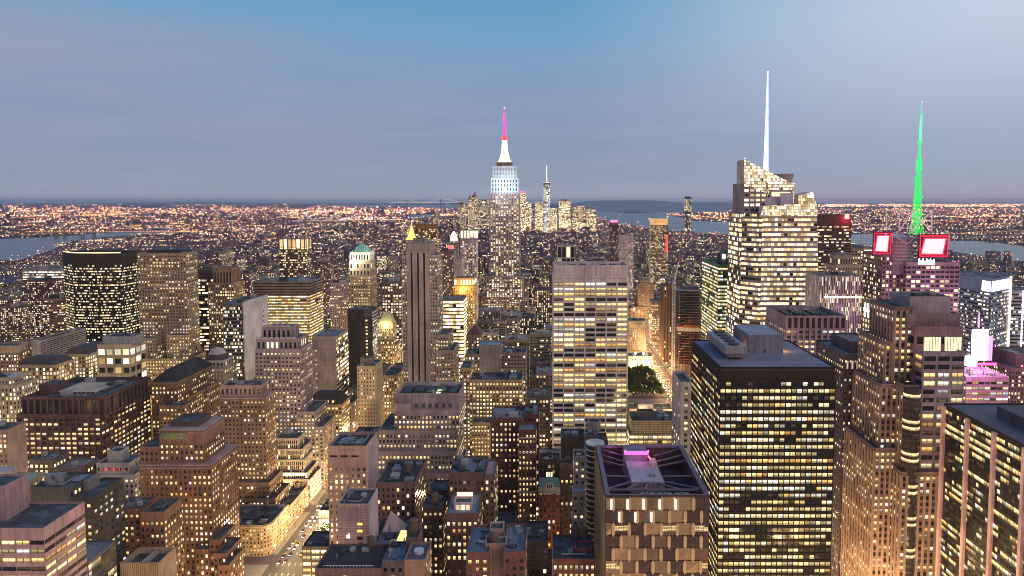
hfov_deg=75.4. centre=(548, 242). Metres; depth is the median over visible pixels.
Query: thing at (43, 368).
hotel building
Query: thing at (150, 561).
mechanical tower
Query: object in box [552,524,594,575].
brick building
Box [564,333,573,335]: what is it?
window
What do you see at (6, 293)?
office building
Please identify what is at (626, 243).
office tower
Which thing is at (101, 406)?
window
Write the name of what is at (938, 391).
window
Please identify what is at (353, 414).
loft building
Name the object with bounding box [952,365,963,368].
window
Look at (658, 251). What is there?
apartment tower
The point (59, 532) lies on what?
window
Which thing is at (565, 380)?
window
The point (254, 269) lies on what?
office building
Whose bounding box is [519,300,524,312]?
office building
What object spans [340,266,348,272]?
office building
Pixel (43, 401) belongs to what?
window
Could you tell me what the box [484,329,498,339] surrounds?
office building
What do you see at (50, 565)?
window
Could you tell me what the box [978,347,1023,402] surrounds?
hotel building
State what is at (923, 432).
window
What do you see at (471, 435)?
window
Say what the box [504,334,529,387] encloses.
office building
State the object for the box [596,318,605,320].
window
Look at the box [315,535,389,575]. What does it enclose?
loft building
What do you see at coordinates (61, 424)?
window
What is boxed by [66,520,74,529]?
window
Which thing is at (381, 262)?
apartment building
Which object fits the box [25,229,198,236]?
suspension bridge
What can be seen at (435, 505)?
apartment building
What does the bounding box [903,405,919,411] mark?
curved window
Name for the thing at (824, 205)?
city lights
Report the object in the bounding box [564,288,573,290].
window
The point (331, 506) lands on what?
window
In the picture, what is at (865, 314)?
office building
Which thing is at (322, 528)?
tree
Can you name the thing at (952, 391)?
window
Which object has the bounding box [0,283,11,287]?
apartment building
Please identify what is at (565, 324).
window
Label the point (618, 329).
window
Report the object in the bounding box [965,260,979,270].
loft building
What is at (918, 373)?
window
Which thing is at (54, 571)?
window
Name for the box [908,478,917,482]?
curved window
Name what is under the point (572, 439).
building
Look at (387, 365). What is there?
apartment building
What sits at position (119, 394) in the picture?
window
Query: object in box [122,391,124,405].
window
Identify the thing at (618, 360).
window
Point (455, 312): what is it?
office building
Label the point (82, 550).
window
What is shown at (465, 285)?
hotel building
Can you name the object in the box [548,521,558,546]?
window
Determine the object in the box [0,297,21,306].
office building
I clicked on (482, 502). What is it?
window
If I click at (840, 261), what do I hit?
brick building
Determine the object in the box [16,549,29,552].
window
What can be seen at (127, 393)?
window
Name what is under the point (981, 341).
billboard
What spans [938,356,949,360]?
window
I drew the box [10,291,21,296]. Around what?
loft building
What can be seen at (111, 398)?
window
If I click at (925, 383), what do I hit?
window
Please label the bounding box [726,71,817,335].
skyscraper
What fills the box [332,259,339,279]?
loft building
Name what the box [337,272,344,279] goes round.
office building
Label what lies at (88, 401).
window
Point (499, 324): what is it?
loft building
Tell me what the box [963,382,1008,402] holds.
window
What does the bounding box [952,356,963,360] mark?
window
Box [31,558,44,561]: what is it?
window
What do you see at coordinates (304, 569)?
window
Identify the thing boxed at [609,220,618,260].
apartment tower
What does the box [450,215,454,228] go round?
distant tower
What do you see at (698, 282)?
office building
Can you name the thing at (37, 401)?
window
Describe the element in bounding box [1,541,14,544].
window
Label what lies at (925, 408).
window
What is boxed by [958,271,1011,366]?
office tower
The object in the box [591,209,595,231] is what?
distant tower
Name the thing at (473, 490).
brick tower
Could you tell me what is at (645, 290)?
brick tower
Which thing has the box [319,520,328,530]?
tree
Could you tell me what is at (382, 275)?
apartment building
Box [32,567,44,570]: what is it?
window
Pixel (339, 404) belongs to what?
brick building
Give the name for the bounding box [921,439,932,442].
window
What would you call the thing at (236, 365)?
window
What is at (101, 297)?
office tower
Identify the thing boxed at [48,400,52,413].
window
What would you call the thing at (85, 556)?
window
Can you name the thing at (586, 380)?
window
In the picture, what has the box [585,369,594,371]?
window
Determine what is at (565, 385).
window
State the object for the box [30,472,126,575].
loft building
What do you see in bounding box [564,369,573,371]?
window
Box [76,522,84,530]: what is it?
window
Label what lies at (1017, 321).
office tower
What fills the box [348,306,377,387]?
office tower
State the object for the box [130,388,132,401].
window
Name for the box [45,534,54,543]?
window
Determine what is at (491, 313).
loft building
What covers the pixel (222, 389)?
window
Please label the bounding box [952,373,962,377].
window
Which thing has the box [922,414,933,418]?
window
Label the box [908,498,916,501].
curved window
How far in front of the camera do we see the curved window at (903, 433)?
391.24 m
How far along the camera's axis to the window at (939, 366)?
392.72 m
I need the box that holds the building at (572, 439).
[561,418,607,459]
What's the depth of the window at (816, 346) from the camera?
449.82 m
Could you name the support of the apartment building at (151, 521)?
on the ground
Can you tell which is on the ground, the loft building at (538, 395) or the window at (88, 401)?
the loft building at (538, 395)
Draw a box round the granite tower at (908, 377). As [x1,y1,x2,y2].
[840,291,964,575]
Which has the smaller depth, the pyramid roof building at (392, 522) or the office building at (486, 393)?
the pyramid roof building at (392, 522)
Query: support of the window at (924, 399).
in the granite tower at (908, 377)
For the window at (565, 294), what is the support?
in the office tower at (589, 339)
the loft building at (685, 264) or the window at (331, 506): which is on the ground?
the loft building at (685, 264)
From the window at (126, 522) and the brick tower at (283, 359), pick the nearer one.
the window at (126, 522)
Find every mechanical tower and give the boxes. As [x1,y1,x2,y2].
[31,327,85,355]
[120,547,176,575]
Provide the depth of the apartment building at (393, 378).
696.83 m
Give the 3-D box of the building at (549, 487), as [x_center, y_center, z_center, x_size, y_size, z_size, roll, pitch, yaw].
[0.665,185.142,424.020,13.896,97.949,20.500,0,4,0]
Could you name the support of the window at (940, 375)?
in the granite tower at (908, 377)
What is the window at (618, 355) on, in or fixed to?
in the office tower at (589, 339)
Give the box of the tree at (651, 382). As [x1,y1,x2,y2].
[647,380,654,386]
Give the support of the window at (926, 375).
in the granite tower at (908, 377)
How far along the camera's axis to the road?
512.84 m
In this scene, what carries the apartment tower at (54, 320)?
on the ground
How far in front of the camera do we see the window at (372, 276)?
835.87 m
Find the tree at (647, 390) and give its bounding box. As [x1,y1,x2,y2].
[642,387,652,393]
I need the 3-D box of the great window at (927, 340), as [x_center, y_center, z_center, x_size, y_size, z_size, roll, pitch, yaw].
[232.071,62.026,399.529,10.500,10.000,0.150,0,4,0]
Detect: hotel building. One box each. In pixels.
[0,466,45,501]
[18,355,74,390]
[65,341,102,376]
[97,333,146,376]
[239,499,288,556]
[453,276,476,332]
[628,352,652,368]
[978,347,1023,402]
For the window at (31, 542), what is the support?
in the office building at (42, 538)
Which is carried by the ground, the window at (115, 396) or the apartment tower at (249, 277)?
the apartment tower at (249, 277)
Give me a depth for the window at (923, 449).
395.90 m
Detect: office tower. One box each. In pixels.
[62,248,142,342]
[137,249,206,415]
[223,294,267,379]
[279,235,311,276]
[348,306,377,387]
[402,237,458,382]
[552,261,628,447]
[594,443,708,575]
[619,233,633,297]
[690,325,835,575]
[701,251,727,339]
[816,333,857,575]
[817,214,851,271]
[935,403,1023,575]
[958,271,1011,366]
[1009,286,1023,346]
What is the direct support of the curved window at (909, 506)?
in the granite tower at (908, 377)
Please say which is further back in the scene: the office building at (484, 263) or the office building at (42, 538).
the office building at (484, 263)
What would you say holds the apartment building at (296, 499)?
on the ground
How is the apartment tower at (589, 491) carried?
on the ground
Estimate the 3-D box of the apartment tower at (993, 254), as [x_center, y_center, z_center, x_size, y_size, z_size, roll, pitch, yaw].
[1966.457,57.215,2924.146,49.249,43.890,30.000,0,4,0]
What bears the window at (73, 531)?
in the office building at (42, 538)
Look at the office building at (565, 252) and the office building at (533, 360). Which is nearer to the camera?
the office building at (533, 360)
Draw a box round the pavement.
[244,315,831,575]
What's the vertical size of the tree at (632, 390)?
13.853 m
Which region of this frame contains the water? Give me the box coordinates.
[0,204,1023,260]
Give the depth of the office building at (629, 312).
1238.82 m
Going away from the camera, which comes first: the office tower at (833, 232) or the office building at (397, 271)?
the office tower at (833, 232)
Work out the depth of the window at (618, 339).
566.20 m
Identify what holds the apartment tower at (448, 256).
on the ground
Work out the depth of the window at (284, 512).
486.73 m
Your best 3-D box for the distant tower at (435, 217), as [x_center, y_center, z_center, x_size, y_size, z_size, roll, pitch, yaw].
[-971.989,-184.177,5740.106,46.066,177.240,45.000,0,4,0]
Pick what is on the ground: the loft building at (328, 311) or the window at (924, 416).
the loft building at (328, 311)
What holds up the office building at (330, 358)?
on the ground
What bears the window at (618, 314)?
in the office tower at (589, 339)
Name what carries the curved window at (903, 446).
in the granite tower at (908, 377)
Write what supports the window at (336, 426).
in the brick building at (339, 404)
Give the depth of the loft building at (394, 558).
308.78 m
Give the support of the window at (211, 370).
in the brick building at (191, 385)
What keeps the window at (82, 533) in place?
in the office building at (42, 538)
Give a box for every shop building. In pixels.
[302,531,329,575]
[318,497,328,529]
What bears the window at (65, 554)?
in the office building at (42, 538)
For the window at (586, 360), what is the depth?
567.24 m
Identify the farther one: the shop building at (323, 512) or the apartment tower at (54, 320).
the apartment tower at (54, 320)
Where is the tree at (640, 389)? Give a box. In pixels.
[637,387,644,393]
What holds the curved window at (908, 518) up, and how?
in the granite tower at (908, 377)
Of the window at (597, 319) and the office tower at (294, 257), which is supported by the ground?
the office tower at (294, 257)
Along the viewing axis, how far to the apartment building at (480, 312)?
1158.45 m
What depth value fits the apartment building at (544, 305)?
996.05 m
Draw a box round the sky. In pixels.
[0,0,1023,202]
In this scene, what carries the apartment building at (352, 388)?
on the ground
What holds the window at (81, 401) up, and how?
in the office building at (87, 417)
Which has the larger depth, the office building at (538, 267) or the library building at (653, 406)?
the office building at (538, 267)
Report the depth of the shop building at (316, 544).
413.33 m
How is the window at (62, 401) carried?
in the office building at (87, 417)
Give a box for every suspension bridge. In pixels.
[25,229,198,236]
[292,215,347,228]
[342,215,395,227]
[392,197,477,211]
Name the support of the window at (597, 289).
in the office tower at (589, 339)
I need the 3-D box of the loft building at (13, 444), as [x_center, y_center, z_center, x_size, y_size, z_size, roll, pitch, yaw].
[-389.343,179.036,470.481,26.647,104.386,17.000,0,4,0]
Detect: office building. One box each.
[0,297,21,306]
[0,474,87,575]
[2,288,19,297]
[16,377,151,471]
[22,265,63,279]
[45,257,58,265]
[96,446,140,499]
[198,268,212,353]
[203,265,214,267]
[204,347,237,396]
[247,261,258,266]
[248,267,258,279]
[253,274,323,365]
[263,271,274,276]
[276,426,320,501]
[312,328,348,395]
[327,432,377,543]
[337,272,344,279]
[337,488,378,543]
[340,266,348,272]
[377,303,381,331]
[378,382,466,497]
[382,278,402,362]
[394,270,401,273]
[415,222,438,251]
[443,295,466,381]
[460,360,522,458]
[478,289,484,306]
[481,256,487,275]
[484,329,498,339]
[503,309,518,314]
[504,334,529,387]
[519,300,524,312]
[525,254,532,264]
[530,357,536,371]
[533,266,541,269]
[540,442,560,458]
[550,330,551,357]
[557,243,574,260]
[626,409,671,444]
[628,300,630,317]
[633,273,643,277]
[633,290,636,303]
[687,273,690,283]
[690,273,698,284]
[694,277,701,305]
[704,249,710,258]
[765,306,846,354]
[805,271,862,333]
[851,245,871,275]
[862,297,888,330]
[963,367,1008,402]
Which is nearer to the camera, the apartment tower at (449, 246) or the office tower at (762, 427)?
the office tower at (762, 427)
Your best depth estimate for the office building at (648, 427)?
551.65 m
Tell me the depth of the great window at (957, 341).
399.39 m
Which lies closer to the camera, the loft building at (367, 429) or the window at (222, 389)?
the window at (222, 389)
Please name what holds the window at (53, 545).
in the office building at (42, 538)
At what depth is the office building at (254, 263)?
2357.39 m
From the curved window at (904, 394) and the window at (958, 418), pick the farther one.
the curved window at (904, 394)
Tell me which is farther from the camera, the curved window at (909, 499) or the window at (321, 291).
the window at (321, 291)
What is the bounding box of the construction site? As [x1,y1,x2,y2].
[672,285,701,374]
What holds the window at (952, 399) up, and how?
in the granite tower at (908, 377)
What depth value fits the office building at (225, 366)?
643.27 m
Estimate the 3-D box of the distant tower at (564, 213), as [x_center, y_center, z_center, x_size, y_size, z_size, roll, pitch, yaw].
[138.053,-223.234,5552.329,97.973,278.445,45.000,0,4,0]
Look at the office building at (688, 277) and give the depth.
2099.53 m
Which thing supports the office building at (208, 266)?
on the ground
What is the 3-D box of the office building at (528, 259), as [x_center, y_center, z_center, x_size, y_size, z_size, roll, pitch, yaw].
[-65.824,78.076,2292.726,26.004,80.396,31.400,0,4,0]
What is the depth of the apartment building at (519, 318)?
1126.16 m
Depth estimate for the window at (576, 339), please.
566.20 m
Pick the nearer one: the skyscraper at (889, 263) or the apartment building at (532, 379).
the skyscraper at (889, 263)
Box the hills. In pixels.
[0,200,1023,211]
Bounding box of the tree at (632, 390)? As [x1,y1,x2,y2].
[629,386,637,395]
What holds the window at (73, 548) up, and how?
in the office building at (42, 538)
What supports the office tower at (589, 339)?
on the ground
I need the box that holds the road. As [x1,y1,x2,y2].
[261,341,671,575]
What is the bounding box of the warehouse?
[1001,265,1019,272]
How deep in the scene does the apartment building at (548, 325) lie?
930.19 m
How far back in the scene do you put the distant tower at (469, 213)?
5706.93 m
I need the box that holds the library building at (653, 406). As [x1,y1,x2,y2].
[628,402,671,410]
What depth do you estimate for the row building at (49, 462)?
433.30 m
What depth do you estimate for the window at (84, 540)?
307.05 m
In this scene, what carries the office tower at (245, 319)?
on the ground
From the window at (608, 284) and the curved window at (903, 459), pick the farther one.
the window at (608, 284)
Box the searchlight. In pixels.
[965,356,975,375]
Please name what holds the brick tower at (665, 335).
on the ground
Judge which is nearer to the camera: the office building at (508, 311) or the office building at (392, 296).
the office building at (392, 296)
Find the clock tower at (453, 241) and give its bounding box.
[449,231,458,255]
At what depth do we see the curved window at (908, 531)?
394.16 m
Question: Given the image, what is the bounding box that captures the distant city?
[0,210,1023,522]
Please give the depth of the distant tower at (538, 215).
5755.97 m
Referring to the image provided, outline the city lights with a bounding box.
[0,204,1023,275]
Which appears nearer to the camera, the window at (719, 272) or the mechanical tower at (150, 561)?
the mechanical tower at (150, 561)
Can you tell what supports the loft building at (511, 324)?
on the ground
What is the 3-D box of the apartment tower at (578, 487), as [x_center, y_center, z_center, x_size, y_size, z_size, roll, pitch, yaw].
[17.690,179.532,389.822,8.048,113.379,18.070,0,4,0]
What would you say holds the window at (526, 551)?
in the loft building at (493, 549)
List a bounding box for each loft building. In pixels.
[0,420,27,471]
[8,281,20,288]
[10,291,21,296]
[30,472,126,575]
[226,249,233,265]
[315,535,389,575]
[326,307,329,316]
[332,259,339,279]
[350,390,357,431]
[355,427,379,432]
[376,530,407,543]
[382,541,407,575]
[388,256,396,273]
[404,517,431,575]
[466,521,526,575]
[478,266,483,282]
[478,285,484,293]
[483,307,501,323]
[493,314,505,346]
[504,315,519,333]
[520,313,536,333]
[520,514,551,575]
[524,274,530,278]
[524,284,531,303]
[525,265,532,269]
[526,387,548,447]
[531,269,537,283]
[532,283,541,307]
[682,258,687,269]
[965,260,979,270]
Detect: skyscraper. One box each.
[482,107,528,311]
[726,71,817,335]
[861,101,959,330]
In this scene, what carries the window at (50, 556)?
in the office building at (42, 538)
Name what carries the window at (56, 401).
in the office building at (87, 417)
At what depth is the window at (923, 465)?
396.48 m
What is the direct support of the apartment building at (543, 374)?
on the ground
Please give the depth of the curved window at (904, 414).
390.43 m
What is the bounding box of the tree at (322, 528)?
[320,526,328,530]
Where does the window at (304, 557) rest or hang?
in the shop building at (316, 544)
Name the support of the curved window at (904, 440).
in the granite tower at (908, 377)
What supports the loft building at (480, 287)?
on the ground
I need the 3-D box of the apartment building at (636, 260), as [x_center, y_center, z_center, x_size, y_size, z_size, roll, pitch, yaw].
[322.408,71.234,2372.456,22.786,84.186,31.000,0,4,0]
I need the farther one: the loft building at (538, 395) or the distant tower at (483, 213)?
the distant tower at (483, 213)
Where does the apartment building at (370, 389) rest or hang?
on the ground
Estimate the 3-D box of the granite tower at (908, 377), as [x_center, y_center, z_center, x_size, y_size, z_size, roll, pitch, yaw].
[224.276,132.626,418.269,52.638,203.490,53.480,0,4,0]
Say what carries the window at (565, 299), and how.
in the office tower at (589, 339)
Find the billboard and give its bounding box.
[970,312,996,366]
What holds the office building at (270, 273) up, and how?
on the ground
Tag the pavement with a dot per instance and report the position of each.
(254, 570)
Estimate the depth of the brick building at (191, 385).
580.12 m
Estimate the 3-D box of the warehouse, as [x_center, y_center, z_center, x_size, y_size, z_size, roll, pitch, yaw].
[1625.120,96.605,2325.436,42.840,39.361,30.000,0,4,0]
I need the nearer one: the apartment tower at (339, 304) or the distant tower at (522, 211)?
the apartment tower at (339, 304)
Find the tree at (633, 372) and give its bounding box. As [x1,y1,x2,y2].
[629,370,639,375]
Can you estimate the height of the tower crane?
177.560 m
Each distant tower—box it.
[433,211,438,225]
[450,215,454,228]
[458,202,465,229]
[468,196,471,229]
[472,192,477,229]
[478,199,488,228]
[520,192,525,231]
[526,202,530,230]
[535,202,542,230]
[543,165,549,232]
[550,208,556,232]
[559,199,570,231]
[572,206,584,231]
[586,206,589,226]
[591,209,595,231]
[684,196,690,231]
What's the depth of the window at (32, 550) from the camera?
284.70 m
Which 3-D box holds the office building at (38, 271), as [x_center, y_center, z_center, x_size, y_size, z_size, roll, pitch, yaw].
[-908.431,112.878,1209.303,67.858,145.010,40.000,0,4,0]
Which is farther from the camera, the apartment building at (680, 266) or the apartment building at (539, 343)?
the apartment building at (680, 266)
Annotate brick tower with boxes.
[139,413,243,575]
[208,264,244,349]
[219,379,290,503]
[251,323,335,488]
[348,242,377,341]
[378,312,400,364]
[446,455,497,575]
[491,404,539,523]
[633,279,653,318]
[659,281,682,361]
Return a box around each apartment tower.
[0,301,32,340]
[22,276,63,337]
[42,293,65,336]
[241,270,256,295]
[316,258,333,315]
[330,277,348,328]
[440,248,454,294]
[447,243,455,256]
[460,230,477,318]
[572,449,585,532]
[585,439,604,545]
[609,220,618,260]
[649,219,667,290]
[672,371,690,456]
[985,250,1000,259]
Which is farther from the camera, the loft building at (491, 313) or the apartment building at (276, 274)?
the apartment building at (276, 274)
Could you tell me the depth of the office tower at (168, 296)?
765.02 m
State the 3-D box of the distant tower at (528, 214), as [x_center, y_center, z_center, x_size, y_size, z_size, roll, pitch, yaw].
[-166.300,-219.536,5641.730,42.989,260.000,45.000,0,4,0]
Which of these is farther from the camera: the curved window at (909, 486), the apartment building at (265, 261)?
the apartment building at (265, 261)
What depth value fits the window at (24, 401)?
535.61 m
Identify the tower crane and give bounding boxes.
[668,257,679,373]
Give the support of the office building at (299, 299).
on the ground
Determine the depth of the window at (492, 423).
438.33 m
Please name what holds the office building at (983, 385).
on the ground
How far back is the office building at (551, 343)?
837.91 m
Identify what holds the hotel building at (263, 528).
on the ground
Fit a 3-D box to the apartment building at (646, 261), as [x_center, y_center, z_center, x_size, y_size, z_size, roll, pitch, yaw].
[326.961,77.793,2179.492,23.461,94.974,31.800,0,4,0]
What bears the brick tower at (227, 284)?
on the ground
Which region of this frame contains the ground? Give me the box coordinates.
[0,204,1023,564]
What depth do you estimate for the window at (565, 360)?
567.24 m
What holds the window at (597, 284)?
in the office tower at (589, 339)
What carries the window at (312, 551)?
in the shop building at (316, 544)
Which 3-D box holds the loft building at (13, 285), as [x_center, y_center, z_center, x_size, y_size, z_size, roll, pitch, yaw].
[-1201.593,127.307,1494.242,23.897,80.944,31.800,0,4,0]
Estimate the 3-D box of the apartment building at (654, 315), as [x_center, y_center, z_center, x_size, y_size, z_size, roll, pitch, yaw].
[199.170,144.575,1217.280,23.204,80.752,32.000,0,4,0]
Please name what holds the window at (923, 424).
in the granite tower at (908, 377)
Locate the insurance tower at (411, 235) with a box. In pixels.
[403,222,415,253]
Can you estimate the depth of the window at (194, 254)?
765.54 m
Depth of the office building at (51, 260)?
1799.54 m
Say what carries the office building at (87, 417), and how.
on the ground
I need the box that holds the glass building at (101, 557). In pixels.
[86,540,116,575]
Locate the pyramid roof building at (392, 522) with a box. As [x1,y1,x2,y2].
[377,511,411,540]
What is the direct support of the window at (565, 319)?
in the office tower at (589, 339)
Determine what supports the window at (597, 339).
in the office tower at (589, 339)
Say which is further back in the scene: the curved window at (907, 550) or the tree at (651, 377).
the tree at (651, 377)
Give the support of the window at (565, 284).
in the office tower at (589, 339)
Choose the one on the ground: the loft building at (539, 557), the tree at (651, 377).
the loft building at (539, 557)
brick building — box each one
[150,357,219,438]
[313,390,349,435]
[376,460,425,541]
[466,324,483,351]
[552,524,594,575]
[823,252,859,274]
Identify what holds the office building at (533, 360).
on the ground
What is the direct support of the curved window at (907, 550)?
in the granite tower at (908, 377)
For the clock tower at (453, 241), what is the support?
on the ground
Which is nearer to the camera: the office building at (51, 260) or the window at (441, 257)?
the window at (441, 257)
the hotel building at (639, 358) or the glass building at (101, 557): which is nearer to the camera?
the glass building at (101, 557)
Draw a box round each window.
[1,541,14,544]
[2,549,14,552]
[2,558,15,561]
[3,567,15,570]
[16,541,28,544]
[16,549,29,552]
[17,558,29,561]
[17,567,30,570]
[18,396,150,471]
[23,400,27,413]
[29,400,33,413]
[30,541,43,544]
[31,549,43,552]
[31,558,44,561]
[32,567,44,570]
[36,400,39,413]
[42,400,46,413]
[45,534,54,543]
[45,543,55,552]
[46,551,55,560]
[46,560,55,570]
[47,568,56,575]
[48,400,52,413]
[55,400,58,413]
[56,527,65,536]
[56,535,65,544]
[56,544,65,553]
[57,552,66,561]
[57,560,66,570]
[61,400,65,413]
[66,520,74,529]
[66,528,75,537]
[67,400,71,413]
[67,537,75,545]
[67,545,76,554]
[68,553,76,562]
[68,562,76,571]
[74,400,77,413]
[76,514,84,522]
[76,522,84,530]
[77,530,85,538]
[77,538,85,547]
[77,546,85,554]
[78,554,86,563]
[78,562,86,571]
[80,400,84,413]
[87,400,90,413]
[93,400,96,413]
[99,400,103,413]
[106,399,108,412]
[110,396,112,410]
[114,395,116,409]
[118,393,120,407]
[118,544,125,575]
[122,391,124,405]
[125,509,183,575]
[126,390,128,403]
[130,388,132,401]
[138,254,205,403]
[141,431,238,574]
[153,370,219,435]
[220,365,236,395]
[221,389,280,497]
[243,512,287,555]
[256,348,332,486]
[268,291,323,363]
[302,550,310,553]
[303,556,310,559]
[303,562,310,565]
[303,568,314,575]
[311,550,319,553]
[312,556,319,559]
[330,505,337,543]
[336,426,348,435]
[349,276,376,304]
[379,406,464,495]
[402,257,458,381]
[435,508,445,575]
[468,551,526,575]
[470,387,522,458]
[479,502,482,524]
[492,423,536,522]
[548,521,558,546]
[554,283,626,445]
[554,338,562,341]
[561,514,571,532]
[564,283,573,285]
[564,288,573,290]
[564,293,573,295]
[564,298,573,300]
[564,318,573,320]
[564,323,573,325]
[564,328,573,330]
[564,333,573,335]
[564,338,573,341]
[564,344,573,346]
[564,359,573,361]
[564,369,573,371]
[564,374,573,376]
[564,379,573,381]
[564,384,573,386]
[575,338,583,341]
[585,344,594,346]
[585,359,594,361]
[585,364,594,366]
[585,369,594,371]
[585,374,594,376]
[585,379,594,381]
[585,384,594,386]
[596,283,605,285]
[596,288,605,290]
[596,293,605,295]
[596,303,605,305]
[596,308,605,310]
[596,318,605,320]
[596,338,605,341]
[606,379,615,381]
[607,338,615,341]
[617,313,626,315]
[617,318,626,320]
[617,323,626,325]
[617,328,626,330]
[617,333,626,335]
[617,338,626,341]
[617,344,626,346]
[617,354,626,356]
[617,359,626,361]
[691,353,834,575]
[701,262,726,339]
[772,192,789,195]
[816,346,855,575]
[841,304,938,575]
[901,443,918,449]
[901,450,918,456]
[901,456,918,462]
[901,463,917,469]
[901,469,917,475]
[902,412,919,417]
[902,418,919,424]
[902,424,919,430]
[902,431,919,436]
[902,438,918,443]
[903,392,920,397]
[903,399,920,404]
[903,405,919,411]
[905,561,914,564]
[905,568,913,571]
[906,536,915,539]
[906,549,914,552]
[906,555,914,558]
[907,504,916,507]
[907,517,915,520]
[907,529,915,533]
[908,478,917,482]
[908,485,916,488]
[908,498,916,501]
[920,463,931,467]
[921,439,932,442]
[921,447,932,451]
[921,455,931,459]
[922,406,933,410]
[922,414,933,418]
[922,423,932,426]
[922,431,932,434]
[923,337,940,350]
[923,381,934,385]
[923,390,934,393]
[923,398,933,401]
[924,356,935,360]
[924,365,935,368]
[924,373,934,377]
[937,381,948,385]
[937,390,948,393]
[937,398,947,401]
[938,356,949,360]
[938,365,949,368]
[938,373,948,377]
[940,410,1023,575]
[944,337,961,350]
[951,381,962,385]
[951,390,962,393]
[951,398,961,401]
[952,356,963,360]
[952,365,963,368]
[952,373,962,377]
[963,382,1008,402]
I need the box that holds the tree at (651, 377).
[647,375,656,379]
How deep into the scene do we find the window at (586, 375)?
568.07 m
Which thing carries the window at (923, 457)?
in the granite tower at (908, 377)
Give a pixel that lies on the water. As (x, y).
(23, 248)
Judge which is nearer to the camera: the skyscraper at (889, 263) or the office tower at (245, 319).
the skyscraper at (889, 263)
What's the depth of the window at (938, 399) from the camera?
393.97 m
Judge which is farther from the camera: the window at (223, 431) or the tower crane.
the tower crane
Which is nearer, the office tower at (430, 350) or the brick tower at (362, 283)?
the office tower at (430, 350)
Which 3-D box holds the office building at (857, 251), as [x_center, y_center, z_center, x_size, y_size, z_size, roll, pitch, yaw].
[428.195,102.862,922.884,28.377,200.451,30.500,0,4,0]
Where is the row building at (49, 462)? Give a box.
[29,451,99,472]
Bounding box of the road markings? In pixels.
[276,344,670,573]
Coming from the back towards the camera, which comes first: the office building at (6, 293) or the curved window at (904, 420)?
the office building at (6, 293)
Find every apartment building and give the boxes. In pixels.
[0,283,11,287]
[0,342,27,371]
[0,372,37,421]
[17,338,37,357]
[124,496,183,575]
[219,250,227,265]
[237,256,245,270]
[262,258,270,267]
[274,271,279,276]
[282,481,307,529]
[349,383,356,395]
[357,356,383,426]
[377,255,385,272]
[380,273,391,278]
[383,362,392,368]
[383,363,402,420]
[423,479,448,575]
[454,256,463,276]
[465,340,526,405]
[477,316,490,329]
[478,305,483,318]
[498,512,516,535]
[513,310,525,332]
[526,307,535,312]
[530,329,549,357]
[530,368,535,386]
[535,364,551,442]
[536,356,550,365]
[537,286,551,328]
[538,273,548,286]
[542,258,549,272]
[545,323,551,329]
[628,318,645,351]
[634,251,639,267]
[639,249,646,261]
[639,262,642,269]
[643,252,648,269]
[649,299,659,344]
[671,273,682,278]
[676,263,682,269]
[693,258,698,272]
[976,260,985,270]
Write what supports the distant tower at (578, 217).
on the ground
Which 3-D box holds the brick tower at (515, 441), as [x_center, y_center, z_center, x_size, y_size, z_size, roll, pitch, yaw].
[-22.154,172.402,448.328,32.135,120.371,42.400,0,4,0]
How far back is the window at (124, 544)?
360.56 m
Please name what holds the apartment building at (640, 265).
on the ground
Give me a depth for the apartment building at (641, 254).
2323.97 m
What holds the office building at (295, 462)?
on the ground
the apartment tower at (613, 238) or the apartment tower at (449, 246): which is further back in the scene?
the apartment tower at (613, 238)
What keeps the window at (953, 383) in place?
in the granite tower at (908, 377)
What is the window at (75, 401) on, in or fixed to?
in the office building at (87, 417)
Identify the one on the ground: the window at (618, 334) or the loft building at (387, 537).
the loft building at (387, 537)
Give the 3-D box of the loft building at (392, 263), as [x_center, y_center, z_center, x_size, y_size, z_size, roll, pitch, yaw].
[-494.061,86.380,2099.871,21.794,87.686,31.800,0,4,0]
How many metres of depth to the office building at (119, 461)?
441.46 m
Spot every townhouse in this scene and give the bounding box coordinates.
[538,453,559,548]
[560,456,572,533]
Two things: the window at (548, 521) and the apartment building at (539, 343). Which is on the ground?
the apartment building at (539, 343)
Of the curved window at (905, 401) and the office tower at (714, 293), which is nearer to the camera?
the curved window at (905, 401)
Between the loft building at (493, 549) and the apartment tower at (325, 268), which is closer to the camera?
the loft building at (493, 549)
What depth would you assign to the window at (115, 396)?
548.71 m
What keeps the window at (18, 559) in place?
in the office building at (42, 538)
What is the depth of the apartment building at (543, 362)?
769.15 m
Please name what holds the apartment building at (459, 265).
on the ground
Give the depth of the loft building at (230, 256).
2329.80 m
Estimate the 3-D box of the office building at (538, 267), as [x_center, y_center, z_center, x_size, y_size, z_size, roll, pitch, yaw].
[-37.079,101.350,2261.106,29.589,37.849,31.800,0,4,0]
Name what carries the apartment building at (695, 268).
on the ground
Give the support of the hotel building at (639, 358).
on the ground
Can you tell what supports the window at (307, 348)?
in the brick tower at (283, 359)
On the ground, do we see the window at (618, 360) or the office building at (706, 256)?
the office building at (706, 256)
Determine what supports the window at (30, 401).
in the office building at (87, 417)

